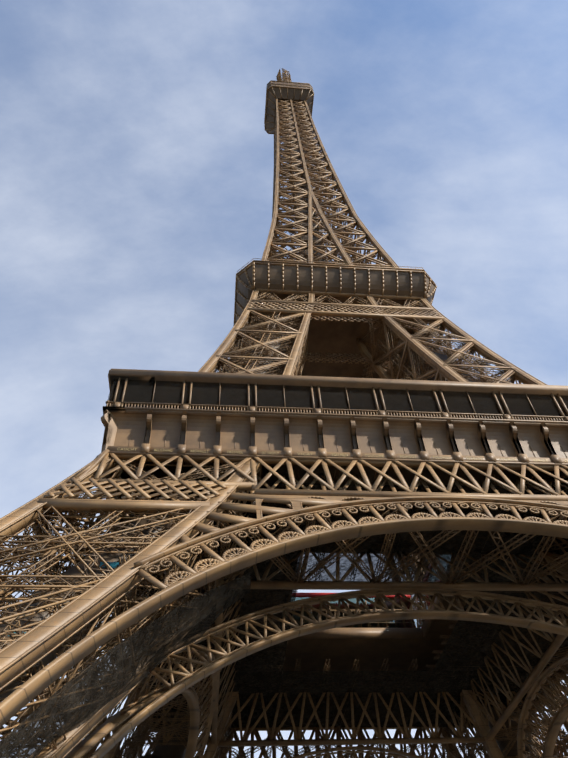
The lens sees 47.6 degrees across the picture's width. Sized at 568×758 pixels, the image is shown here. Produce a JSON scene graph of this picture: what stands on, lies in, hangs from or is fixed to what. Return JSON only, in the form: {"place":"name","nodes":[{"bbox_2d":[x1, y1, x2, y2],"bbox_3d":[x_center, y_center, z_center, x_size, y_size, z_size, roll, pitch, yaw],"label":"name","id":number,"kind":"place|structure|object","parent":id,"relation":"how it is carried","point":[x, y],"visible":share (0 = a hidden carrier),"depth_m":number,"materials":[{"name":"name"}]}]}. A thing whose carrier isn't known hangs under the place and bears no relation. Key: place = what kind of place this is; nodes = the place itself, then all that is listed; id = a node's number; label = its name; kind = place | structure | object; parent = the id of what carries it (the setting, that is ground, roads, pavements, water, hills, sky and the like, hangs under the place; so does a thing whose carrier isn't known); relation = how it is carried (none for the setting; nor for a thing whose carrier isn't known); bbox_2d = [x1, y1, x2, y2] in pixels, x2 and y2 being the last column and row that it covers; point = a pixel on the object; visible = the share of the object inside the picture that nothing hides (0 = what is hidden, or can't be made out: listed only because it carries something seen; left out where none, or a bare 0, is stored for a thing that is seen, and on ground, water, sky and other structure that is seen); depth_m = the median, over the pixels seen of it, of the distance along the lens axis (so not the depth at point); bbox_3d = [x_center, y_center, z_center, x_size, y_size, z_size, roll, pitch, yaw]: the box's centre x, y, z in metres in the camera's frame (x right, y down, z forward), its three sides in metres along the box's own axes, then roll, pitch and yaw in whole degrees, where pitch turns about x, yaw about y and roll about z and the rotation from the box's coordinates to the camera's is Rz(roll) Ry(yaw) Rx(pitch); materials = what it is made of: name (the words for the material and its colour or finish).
{"place":"outdoors","nodes":[
{"label":"outdoors","id":0,"kind":"place"},
{"bbox_2d":[102,111,303,757],"bbox_3d":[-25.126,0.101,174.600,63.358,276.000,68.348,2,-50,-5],"label":"tower leg","id":1,"kind":"object","parent":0,"point":[211,750],"visible":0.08,"depth_m":101.23,"materials":[{"name":"brown metal"}]},
{"bbox_2d":[65,644,216,757],"bbox_3d":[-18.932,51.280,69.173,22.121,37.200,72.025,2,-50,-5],"label":"arch","id":2,"kind":"structure","parent":1,"relation":"attached to","point":[87,744],"depth_m":71.89,"materials":[{"name":"brown metal"}]},
{"bbox_2d":[139,118,305,757],"bbox_3d":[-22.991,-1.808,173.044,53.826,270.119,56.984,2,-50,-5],"label":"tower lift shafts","id":3,"kind":"object","parent":1,"relation":"attached to","point":[170,751],"depth_m":102.20,"materials":[{"name":"brown metal"}]},
{"bbox_2d":[235,91,326,375],"bbox_3d":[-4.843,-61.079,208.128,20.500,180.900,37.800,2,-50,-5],"label":"tower floor panels","id":4,"kind":"object","parent":1,"relation":"attached to","point":[244,291],"visible":0.04,"depth_m":138.40,"materials":[{"name":"brown metal"}]},
{"bbox_2d":[276,68,291,81],"bbox_3d":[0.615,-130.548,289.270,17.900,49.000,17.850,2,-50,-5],"label":"antenna","id":5,"kind":"object","parent":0,"point":[285,77],"visible":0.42,"depth_m":298.41,"materials":[{"name":"beige metal"}]},
{"bbox_2d":[0,0,567,757],"label":"sky","id":6,"kind":"structure","parent":0,"point":[137,151],"materials":[{"name":"blue"}]},
{"bbox_2d":[270,119,345,376],"bbox_3d":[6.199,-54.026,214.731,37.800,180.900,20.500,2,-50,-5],"label":"tower floor panels","id":7,"kind":"object","parent":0,"point":[327,369],"depth_m":141.54,"materials":[{"name":"brown metal"}]},
{"bbox_2d":[88,587,567,757],"bbox_3d":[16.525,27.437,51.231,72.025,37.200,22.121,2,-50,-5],"label":"arch","id":8,"kind":"structure","parent":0,"point":[205,670],"depth_m":66.14,"materials":[{"name":"brown metal"}]},
{"bbox_2d":[295,593,413,627],"bbox_3d":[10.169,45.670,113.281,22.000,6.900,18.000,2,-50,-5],"label":"red pavilion walls","id":9,"kind":"structure","parent":0,"point":[303,595],"depth_m":109.62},
{"bbox_2d":[291,746,423,757],"bbox_3d":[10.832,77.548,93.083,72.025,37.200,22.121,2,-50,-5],"label":"arch","id":10,"kind":"structure","parent":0,"point":[341,750],"depth_m":100.17,"materials":[{"name":"brown metal"}]},
{"bbox_2d":[288,119,567,757],"bbox_3d":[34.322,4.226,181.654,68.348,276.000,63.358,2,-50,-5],"label":"tower leg","id":11,"kind":"object","parent":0,"point":[492,749],"visible":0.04,"depth_m":104.63,"materials":[{"name":"brown metal"}]},
{"bbox_2d":[292,100,567,577],"bbox_3d":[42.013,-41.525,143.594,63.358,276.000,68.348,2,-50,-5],"label":"tower leg","id":12,"kind":"object","parent":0,"point":[445,370],"visible":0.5,"depth_m":124.58,"materials":[{"name":"brown metal"}]},
{"bbox_2d":[293,86,434,379],"bbox_3d":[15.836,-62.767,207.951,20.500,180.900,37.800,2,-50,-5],"label":"tower floor panels","id":13,"kind":"object","parent":12,"relation":"attached to","point":[352,370],"visible":0.04,"depth_m":139.25,"materials":[{"name":"brown metal"}]},
{"bbox_2d":[400,339,475,381],"bbox_3d":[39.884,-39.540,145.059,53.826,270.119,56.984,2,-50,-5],"label":"tower lift shafts","id":14,"kind":"object","parent":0,"point":[441,356],"depth_m":115.69,"materials":[{"name":"brown metal"}]},
{"bbox_2d":[420,597,536,755],"bbox_3d":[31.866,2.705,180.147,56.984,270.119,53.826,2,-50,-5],"label":"tower lift shafts","id":15,"kind":"object","parent":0,"point":[502,745],"depth_m":108.03,"materials":[{"name":"brown metal"}]},
{"bbox_2d":[517,654,567,757],"bbox_3d":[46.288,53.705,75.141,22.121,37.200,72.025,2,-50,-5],"label":"arch","id":16,"kind":"structure","parent":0,"point":[557,721],"depth_m":89.03,"materials":[{"name":"brown metal"}]},
{"label":"ground","id":17,"kind":"structure","parent":0,"visible":0},
{"bbox_2d":[0,98,347,757],"bbox_3d":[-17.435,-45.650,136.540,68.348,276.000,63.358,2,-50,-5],"label":"tower leg","id":18,"kind":"object","parent":17,"relation":"on","point":[29,649],"visible":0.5,"depth_m":54.42,"materials":[{"name":"brown metal"}]},
{"bbox_2d":[8,562,118,672],"bbox_3d":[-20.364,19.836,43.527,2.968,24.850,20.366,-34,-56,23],"label":"lift cabins","id":19,"kind":"object","parent":18,"relation":"attached to","point":[113,564],"visible":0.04,"depth_m":56.83,"materials":[{"name":"teal"}]},
{"bbox_2d":[0,573,250,757],"bbox_3d":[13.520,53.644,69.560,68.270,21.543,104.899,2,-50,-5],"label":"netting","id":20,"kind":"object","parent":18,"relation":"on","point":[98,684],"depth_m":41.55,"materials":[{"name":"black fabric"}]},
{"bbox_2d":[0,108,323,698],"bbox_3d":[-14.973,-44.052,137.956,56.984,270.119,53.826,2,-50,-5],"label":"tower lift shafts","id":21,"kind":"object","parent":18,"relation":"attached to","point":[74,571],"depth_m":59.04,"materials":[{"name":"brown metal"}]},
{"bbox_2d":[0,453,567,727],"bbox_3d":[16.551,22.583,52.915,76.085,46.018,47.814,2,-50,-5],"label":"tower first floor girder arch","id":22,"kind":"structure","parent":18,"relation":"attached to","point":[322,502],"depth_m":60.71,"materials":[{"name":"paint"}]},
{"bbox_2d":[138,659,488,757],"bbox_3d":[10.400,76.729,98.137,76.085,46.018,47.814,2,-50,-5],"label":"lattice girder","id":23,"kind":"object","parent":18,"relation":"attached to","point":[379,737],"depth_m":102.83,"materials":[{"name":"metal"}]},
{"bbox_2d":[68,369,567,524],"bbox_3d":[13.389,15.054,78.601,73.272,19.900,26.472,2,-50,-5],"label":"tower gallery frieze","id":24,"kind":"object","parent":18,"relation":"on","point":[181,429],"visible":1,"depth_m":73.36,"materials":[{"name":"paint"}]},
{"bbox_2d":[237,81,423,358],"bbox_3d":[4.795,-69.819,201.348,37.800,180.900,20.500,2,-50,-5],"label":"tower floor panels","id":25,"kind":"object","parent":18,"relation":"attached to","point":[326,336],"visible":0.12,"depth_m":129.28,"materials":[{"name":"paint"}]},
{"bbox_2d":[236,80,444,363],"bbox_3d":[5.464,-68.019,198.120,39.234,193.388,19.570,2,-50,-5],"label":"tower floor trim","id":26,"kind":"structure","parent":18,"relation":"attached to","point":[362,315],"depth_m":126.50,"materials":[{"name":"brown metal"}]},
{"bbox_2d":[137,480,567,581],"bbox_3d":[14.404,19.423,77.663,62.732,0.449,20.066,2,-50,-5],"label":"trusses","id":27,"kind":"object","parent":18,"relation":"on","point":[404,542],"visible":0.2,"depth_m":78.66,"materials":[{"name":"brown metal"}]},
{"bbox_2d":[282,628,444,722],"bbox_3d":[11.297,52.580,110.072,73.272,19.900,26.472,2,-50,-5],"label":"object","id":28,"kind":"object","parent":18,"relation":"attached to","point":[371,649],"visible":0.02,"depth_m":108.49,"materials":[{"name":"paint"}]},
{"bbox_2d":[291,597,421,627],"bbox_3d":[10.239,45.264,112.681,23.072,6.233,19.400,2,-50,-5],"label":"pavilion frames","id":29,"kind":"structure","parent":28,"relation":"on","point":[352,607],"depth_m":111.67,"materials":[{"name":"brown metal"}]},
{"bbox_2d":[290,597,420,627],"bbox_3d":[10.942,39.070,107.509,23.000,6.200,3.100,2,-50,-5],"label":"pavilion glass","id":30,"kind":"object","parent":29,"relation":"in","point":[367,624],"depth_m":107.42,"materials":[{"name":"black glass"}]},
{"bbox_2d":[116,122,300,757],"bbox_3d":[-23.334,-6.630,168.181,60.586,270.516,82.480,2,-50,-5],"label":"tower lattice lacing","id":31,"kind":"object","parent":17,"relation":"on","point":[136,736],"visible":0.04,"depth_m":95.05,"materials":[{"name":"brown metal"}]},
{"bbox_2d":[103,370,182,619],"bbox_3d":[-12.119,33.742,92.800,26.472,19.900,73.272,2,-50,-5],"label":"tower gallery frieze","id":32,"kind":"object","parent":31,"relation":"on","point":[160,473],"visible":0.02,"depth_m":76.19,"materials":[{"name":"paint"}]},
{"bbox_2d":[7,459,297,757],"bbox_3d":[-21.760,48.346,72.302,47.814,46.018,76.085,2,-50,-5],"label":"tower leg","id":33,"kind":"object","parent":31,"relation":"attached to","point":[220,619],"depth_m":92.03,"materials":[{"name":"paint"}]},
{"bbox_2d":[130,488,296,728],"bbox_3d":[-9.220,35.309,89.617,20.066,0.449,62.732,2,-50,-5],"label":"safety nets","id":34,"kind":"object","parent":31,"relation":"on","point":[260,671],"visible":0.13,"depth_m":94.49},
{"bbox_2d":[233,86,275,348],"bbox_3d":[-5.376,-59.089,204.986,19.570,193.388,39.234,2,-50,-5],"label":"tower floor trim","id":35,"kind":"structure","parent":31,"relation":"on","point":[240,294],"depth_m":134.13,"materials":[{"name":"brown metal"}]},
{"bbox_2d":[0,108,567,746],"bbox_3d":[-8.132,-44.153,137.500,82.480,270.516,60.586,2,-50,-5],"label":"tower lattice","id":36,"kind":"object","parent":31,"relation":"attached to","point":[96,532],"visible":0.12,"depth_m":56.34,"materials":[{"name":"paint"}]},
{"bbox_2d":[214,131,567,757],"bbox_3d":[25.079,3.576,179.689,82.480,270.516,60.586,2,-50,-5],"label":"tower lattice lacing","id":37,"kind":"object","parent":17,"relation":"on","point":[298,668],"depth_m":104.19,"materials":[{"name":"brown metal"}]},
{"bbox_2d":[170,671,527,729],"bbox_3d":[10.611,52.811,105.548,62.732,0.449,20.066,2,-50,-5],"label":"safety nets","id":38,"kind":"object","parent":37,"relation":"on","point":[292,685],"visible":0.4,"depth_m":104.76},
{"bbox_2d":[297,110,567,739],"bbox_3d":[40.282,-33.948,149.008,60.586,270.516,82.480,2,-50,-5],"label":"tower leg","id":39,"kind":"object","parent":17,"relation":"on","point":[410,370],"visible":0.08,"depth_m":111.33,"materials":[{"name":"brown metal"}]},
{"bbox_2d":[107,379,567,416],"bbox_3d":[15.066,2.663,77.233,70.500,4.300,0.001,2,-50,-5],"label":"gallery","id":40,"kind":"object","parent":39,"relation":"attached to","point":[205,393],"depth_m":76.48,"materials":[{"name":"brown metal"}]},
{"bbox_2d":[306,85,443,379],"bbox_3d":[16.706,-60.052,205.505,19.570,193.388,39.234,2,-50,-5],"label":"tower floor trim","id":41,"kind":"structure","parent":39,"relation":"on","point":[426,297],"depth_m":131.88,"materials":[{"name":"brown metal"}]},
{"bbox_2d":[421,578,566,705],"bbox_3d":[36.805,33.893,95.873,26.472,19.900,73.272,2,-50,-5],"label":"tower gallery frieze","id":42,"kind":"object","parent":39,"relation":"attached to","point":[436,629],"depth_m":103.89,"materials":[{"name":"paint"}]},
{"bbox_2d":[417,595,432,625],"bbox_3d":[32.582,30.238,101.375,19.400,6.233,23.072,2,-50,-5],"label":"pavilion frames","id":43,"kind":"structure","parent":42,"relation":"on","point":[424,603],"depth_m":104.53,"materials":[{"name":"metal"}]},
{"bbox_2d":[420,595,431,624],"bbox_3d":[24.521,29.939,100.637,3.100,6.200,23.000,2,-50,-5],"label":"pavilion glass","id":44,"kind":"object","parent":43,"relation":"in","point":[424,604],"depth_m":104.16,"materials":[{"name":"black glass"}]},
{"bbox_2d":[426,569,567,756],"bbox_3d":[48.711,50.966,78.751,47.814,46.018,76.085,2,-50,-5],"label":"tower first floor girder arch","id":45,"kind":"structure","parent":39,"relation":"attached to","point":[557,641],"depth_m":95.03,"materials":[{"name":"paint"}]},
{"bbox_2d":[433,517,567,717],"bbox_3d":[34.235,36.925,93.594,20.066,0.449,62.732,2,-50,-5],"label":"safety nets","id":46,"kind":"object","parent":39,"relation":"on","point":[467,647],"visible":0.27,"depth_m":95.03}
]}

